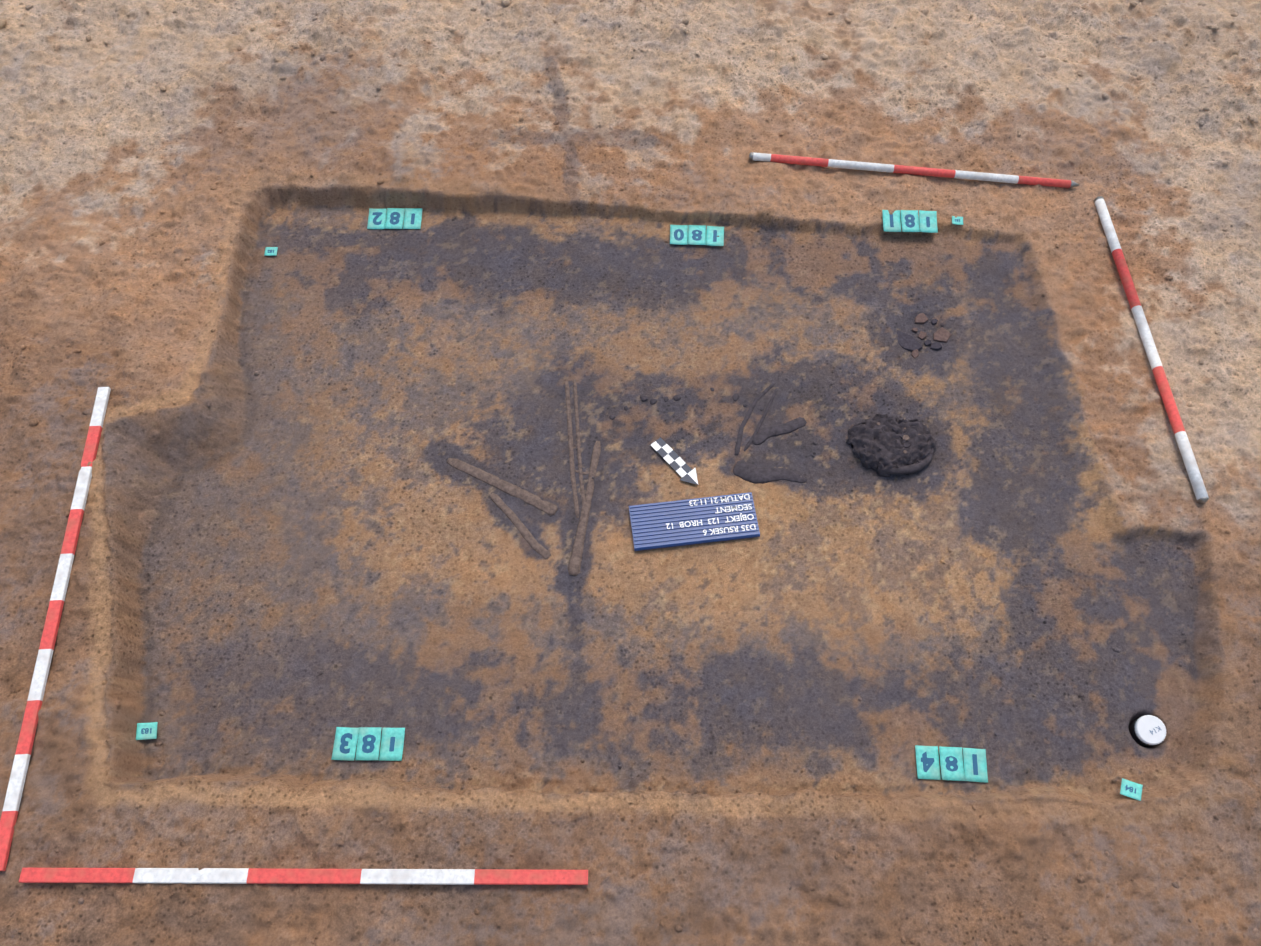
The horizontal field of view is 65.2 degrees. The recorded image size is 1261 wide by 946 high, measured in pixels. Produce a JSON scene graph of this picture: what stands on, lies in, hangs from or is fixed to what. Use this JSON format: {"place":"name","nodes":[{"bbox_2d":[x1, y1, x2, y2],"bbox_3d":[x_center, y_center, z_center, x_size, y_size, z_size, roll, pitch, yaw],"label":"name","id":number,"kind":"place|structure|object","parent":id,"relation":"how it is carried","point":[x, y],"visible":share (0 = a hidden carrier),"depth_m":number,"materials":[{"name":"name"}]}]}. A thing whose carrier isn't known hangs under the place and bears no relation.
{"place":"outdoors","nodes":[
{"label":"outdoors","id":0,"kind":"place"},
{"bbox_2d":[0,0,1260,945],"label":"ground","id":1,"kind":"structure","parent":0,"point":[261,519],"depth_m":2.16,"materials":[{"name":"soil"}]},
{"bbox_2d":[0,387,110,870],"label":"lath","id":2,"kind":"object","parent":1,"relation":"on","point":[10,810],"visible":0.98,"depth_m":1.90,"materials":[{"name":"red paint"}]},
{"bbox_2d":[136,722,157,739],"bbox_3d":[-0.932,0.497,1.899,0.034,0.014,0.032,-7,63,-4],"label":"tag","id":3,"kind":"object","parent":1,"relation":"on","point":[144,731],"visible":1,"depth_m":1.90,"materials":[{"name":"teal plastic"}]},
{"bbox_2d":[264,247,277,255],"bbox_3d":[-0.891,-0.549,2.442,0.031,0.002,0.027,1,63,0],"label":"tag","id":4,"kind":"object","parent":1,"relation":"on","point":[270,251],"visible":1,"depth_m":2.44,"materials":[{"name":"teal plastic"}]},
{"bbox_2d":[19,868,587,884],"bbox_3d":[-0.562,0.697,1.703,0.978,0.013,0.024,0,63,0],"label":"pole","id":5,"kind":"object","parent":1,"relation":"on","point":[319,876],"visible":1,"depth_m":1.70,"materials":[{"name":"red paint"}]},
{"bbox_2d":[331,727,404,760],"bbox_3d":[-0.505,0.522,1.898,0.135,0.005,0.063,1,63,0],"label":"tag","id":6,"kind":"object","parent":1,"relation":"on","point":[346,743],"visible":1,"depth_m":1.90,"materials":[{"name":"teal plastic"}]},
{"bbox_2d":[367,208,421,228],"bbox_3d":[-0.595,-0.642,2.487,0.135,0.008,0.064,1,63,0],"label":"tag","id":7,"kind":"object","parent":1,"relation":"on","point":[394,218],"visible":1,"depth_m":2.49,"materials":[{"name":"teal plastic"}]},
{"bbox_2d":[446,458,557,515],"bbox_3d":[-0.283,0.028,2.158,0.276,0.012,0.030,25,66,12],"label":"bone","id":8,"kind":"object","parent":1,"relation":"on","point":[529,498],"visible":1,"depth_m":2.15},
{"bbox_2d":[490,493,550,558],"bbox_3d":[-0.239,0.115,2.114,0.024,0.011,0.198,-39,69,-17],"label":"bone","id":9,"kind":"object","parent":1,"relation":"on","point":[528,537],"visible":1,"depth_m":2.11},
{"bbox_2d":[565,381,578,517],"bbox_3d":[-0.133,-0.056,2.203,0.014,0.008,0.348,-5,63,-2],"label":"bone","id":10,"kind":"object","parent":1,"relation":"on","point":[571,452],"visible":1,"depth_m":2.20},
{"bbox_2d":[573,379,585,506],"bbox_3d":[-0.116,-0.065,2.207,0.011,0.008,0.339,-5,63,-2],"label":"bone","id":11,"kind":"object","parent":1,"relation":"on","point":[578,444],"visible":1,"depth_m":2.21},
{"bbox_2d":[568,441,600,575],"bbox_3d":[-0.099,0.071,2.136,0.028,0.011,0.325,7,63,3],"label":"bone","id":12,"kind":"object","parent":1,"relation":"on","point":[574,564],"visible":1,"depth_m":2.12},
{"bbox_2d":[0,0,1260,945],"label":"soil crumbs","id":13,"kind":"object","parent":1,"relation":"on","point":[1251,117],"visible":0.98,"depth_m":2.18,"materials":[{"name":"brown soil"}]},
{"bbox_2d":[651,437,697,484],"bbox_3d":[0.102,-0.022,2.178,0.048,0.001,0.143,-37,69,-17],"label":"arrow","id":14,"kind":"object","parent":1,"relation":"on","point":[673,460],"visible":1,"depth_m":2.18,"materials":[{"name":"white plastic"}]},
{"bbox_2d":[609,388,763,419],"bbox_3d":[0.126,-0.162,2.252,0.353,0.011,0.069,-3,63,-2],"label":"vertebrae","id":15,"kind":"object","parent":1,"relation":"on","point":[735,396],"visible":1,"depth_m":2.25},
{"bbox_2d":[629,492,759,550],"bbox_3d":[0.136,0.103,2.111,0.269,0.014,0.103,-6,63,-3],"label":"letter board","id":16,"kind":"object","parent":1,"relation":"on","point":[693,521],"visible":1,"depth_m":2.10,"materials":[{"name":"blue plastic"}]},
{"bbox_2d":[670,225,723,245],"bbox_3d":[0.167,-0.594,2.463,0.137,0.004,0.066,1,63,0],"label":"tag","id":17,"kind":"object","parent":1,"relation":"on","point":[690,234],"visible":1,"depth_m":2.46,"materials":[{"name":"teal plastic"}]},
{"bbox_2d":[734,383,774,454],"bbox_3d":[0.274,-0.128,2.236,0.027,0.006,0.212,24,66,12],"label":"bone","id":18,"kind":"object","parent":1,"relation":"on","point":[745,420],"visible":1,"depth_m":2.23},
{"bbox_2d":[744,388,777,450],"bbox_3d":[0.298,-0.121,2.233,0.011,0.006,0.185,25,66,12],"label":"bone","id":19,"kind":"object","parent":1,"relation":"on","point":[760,422],"visible":1,"depth_m":2.23},
{"bbox_2d":[733,460,806,483],"bbox_3d":[0.307,0.007,2.172,0.165,0.016,0.055,12,64,6],"label":"bone","id":20,"kind":"object","parent":1,"relation":"on","point":[746,471],"visible":1,"depth_m":2.17},
{"bbox_2d":[752,417,806,444],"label":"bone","id":21,"kind":"object","parent":1,"relation":"on","point":[763,435],"visible":1,"depth_m":2.22},
{"bbox_2d":[846,414,936,476],"bbox_3d":[0.582,-0.061,2.192,0.200,0.081,0.149,1,63,0],"label":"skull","id":22,"kind":"object","parent":1,"relation":"on","point":[885,445],"visible":1,"depth_m":2.17},
{"bbox_2d":[882,210,937,232],"bbox_3d":[0.696,-0.627,2.453,0.136,0.012,0.064,1,63,0],"label":"tag","id":23,"kind":"object","parent":1,"relation":"on","point":[912,221],"visible":1,"depth_m":2.45,"materials":[{"name":"teal plastic"}]},
{"bbox_2d":[749,152,1078,187],"bbox_3d":[0.723,-0.773,2.519,0.840,0.030,0.020,5,63,3],"label":"ranging pole","id":24,"kind":"object","parent":1,"relation":"on","point":[925,171],"visible":1,"depth_m":2.51,"materials":[{"name":"red paint"}]},
{"bbox_2d":[897,313,950,357],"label":"pottery sherds","id":25,"kind":"object","parent":1,"relation":"on","point":[910,343],"visible":1,"depth_m":2.33,"materials":[{"name":"ceramic"}]},
{"bbox_2d":[915,745,987,782],"bbox_3d":[0.614,0.556,1.882,0.137,0.008,0.067,1,63,0],"label":"tag","id":26,"kind":"object","parent":1,"relation":"on","point":[973,769],"visible":1,"depth_m":1.88,"materials":[{"name":"teal plastic"}]},
{"bbox_2d":[952,216,962,224],"bbox_3d":[0.816,-0.630,2.458,0.028,0.004,0.024,4,63,2],"label":"tag","id":27,"kind":"object","parent":1,"relation":"on","point":[957,220],"visible":1,"depth_m":2.46,"materials":[{"name":"teal plastic"}]},
{"bbox_2d":[1120,778,1142,800],"bbox_3d":[0.930,0.587,1.828,0.036,0.010,0.032,20,65,10],"label":"small number marker","id":28,"kind":"object","parent":1,"relation":"on","point":[1131,789],"visible":1,"depth_m":1.83,"materials":[{"name":"teal plastic"}]},
{"bbox_2d":[1129,715,1166,745],"bbox_3d":[1.010,0.507,1.931,0.058,0.058,0.059,1,63,0],"label":"marker","id":29,"kind":"object","parent":1,"relation":"on","point":[1145,730],"visible":0.98,"depth_m":1.91,"materials":[{"name":"white plastic"}]},
{"bbox_2d":[1094,196,1208,503],"bbox_3d":[1.198,-0.313,2.285,0.024,0.026,0.848,-3,63,-1],"label":"pole","id":30,"kind":"object","parent":1,"relation":"on","point":[1186,452],"visible":1,"depth_m":2.25,"materials":[{"name":"red paint"}]}
]}

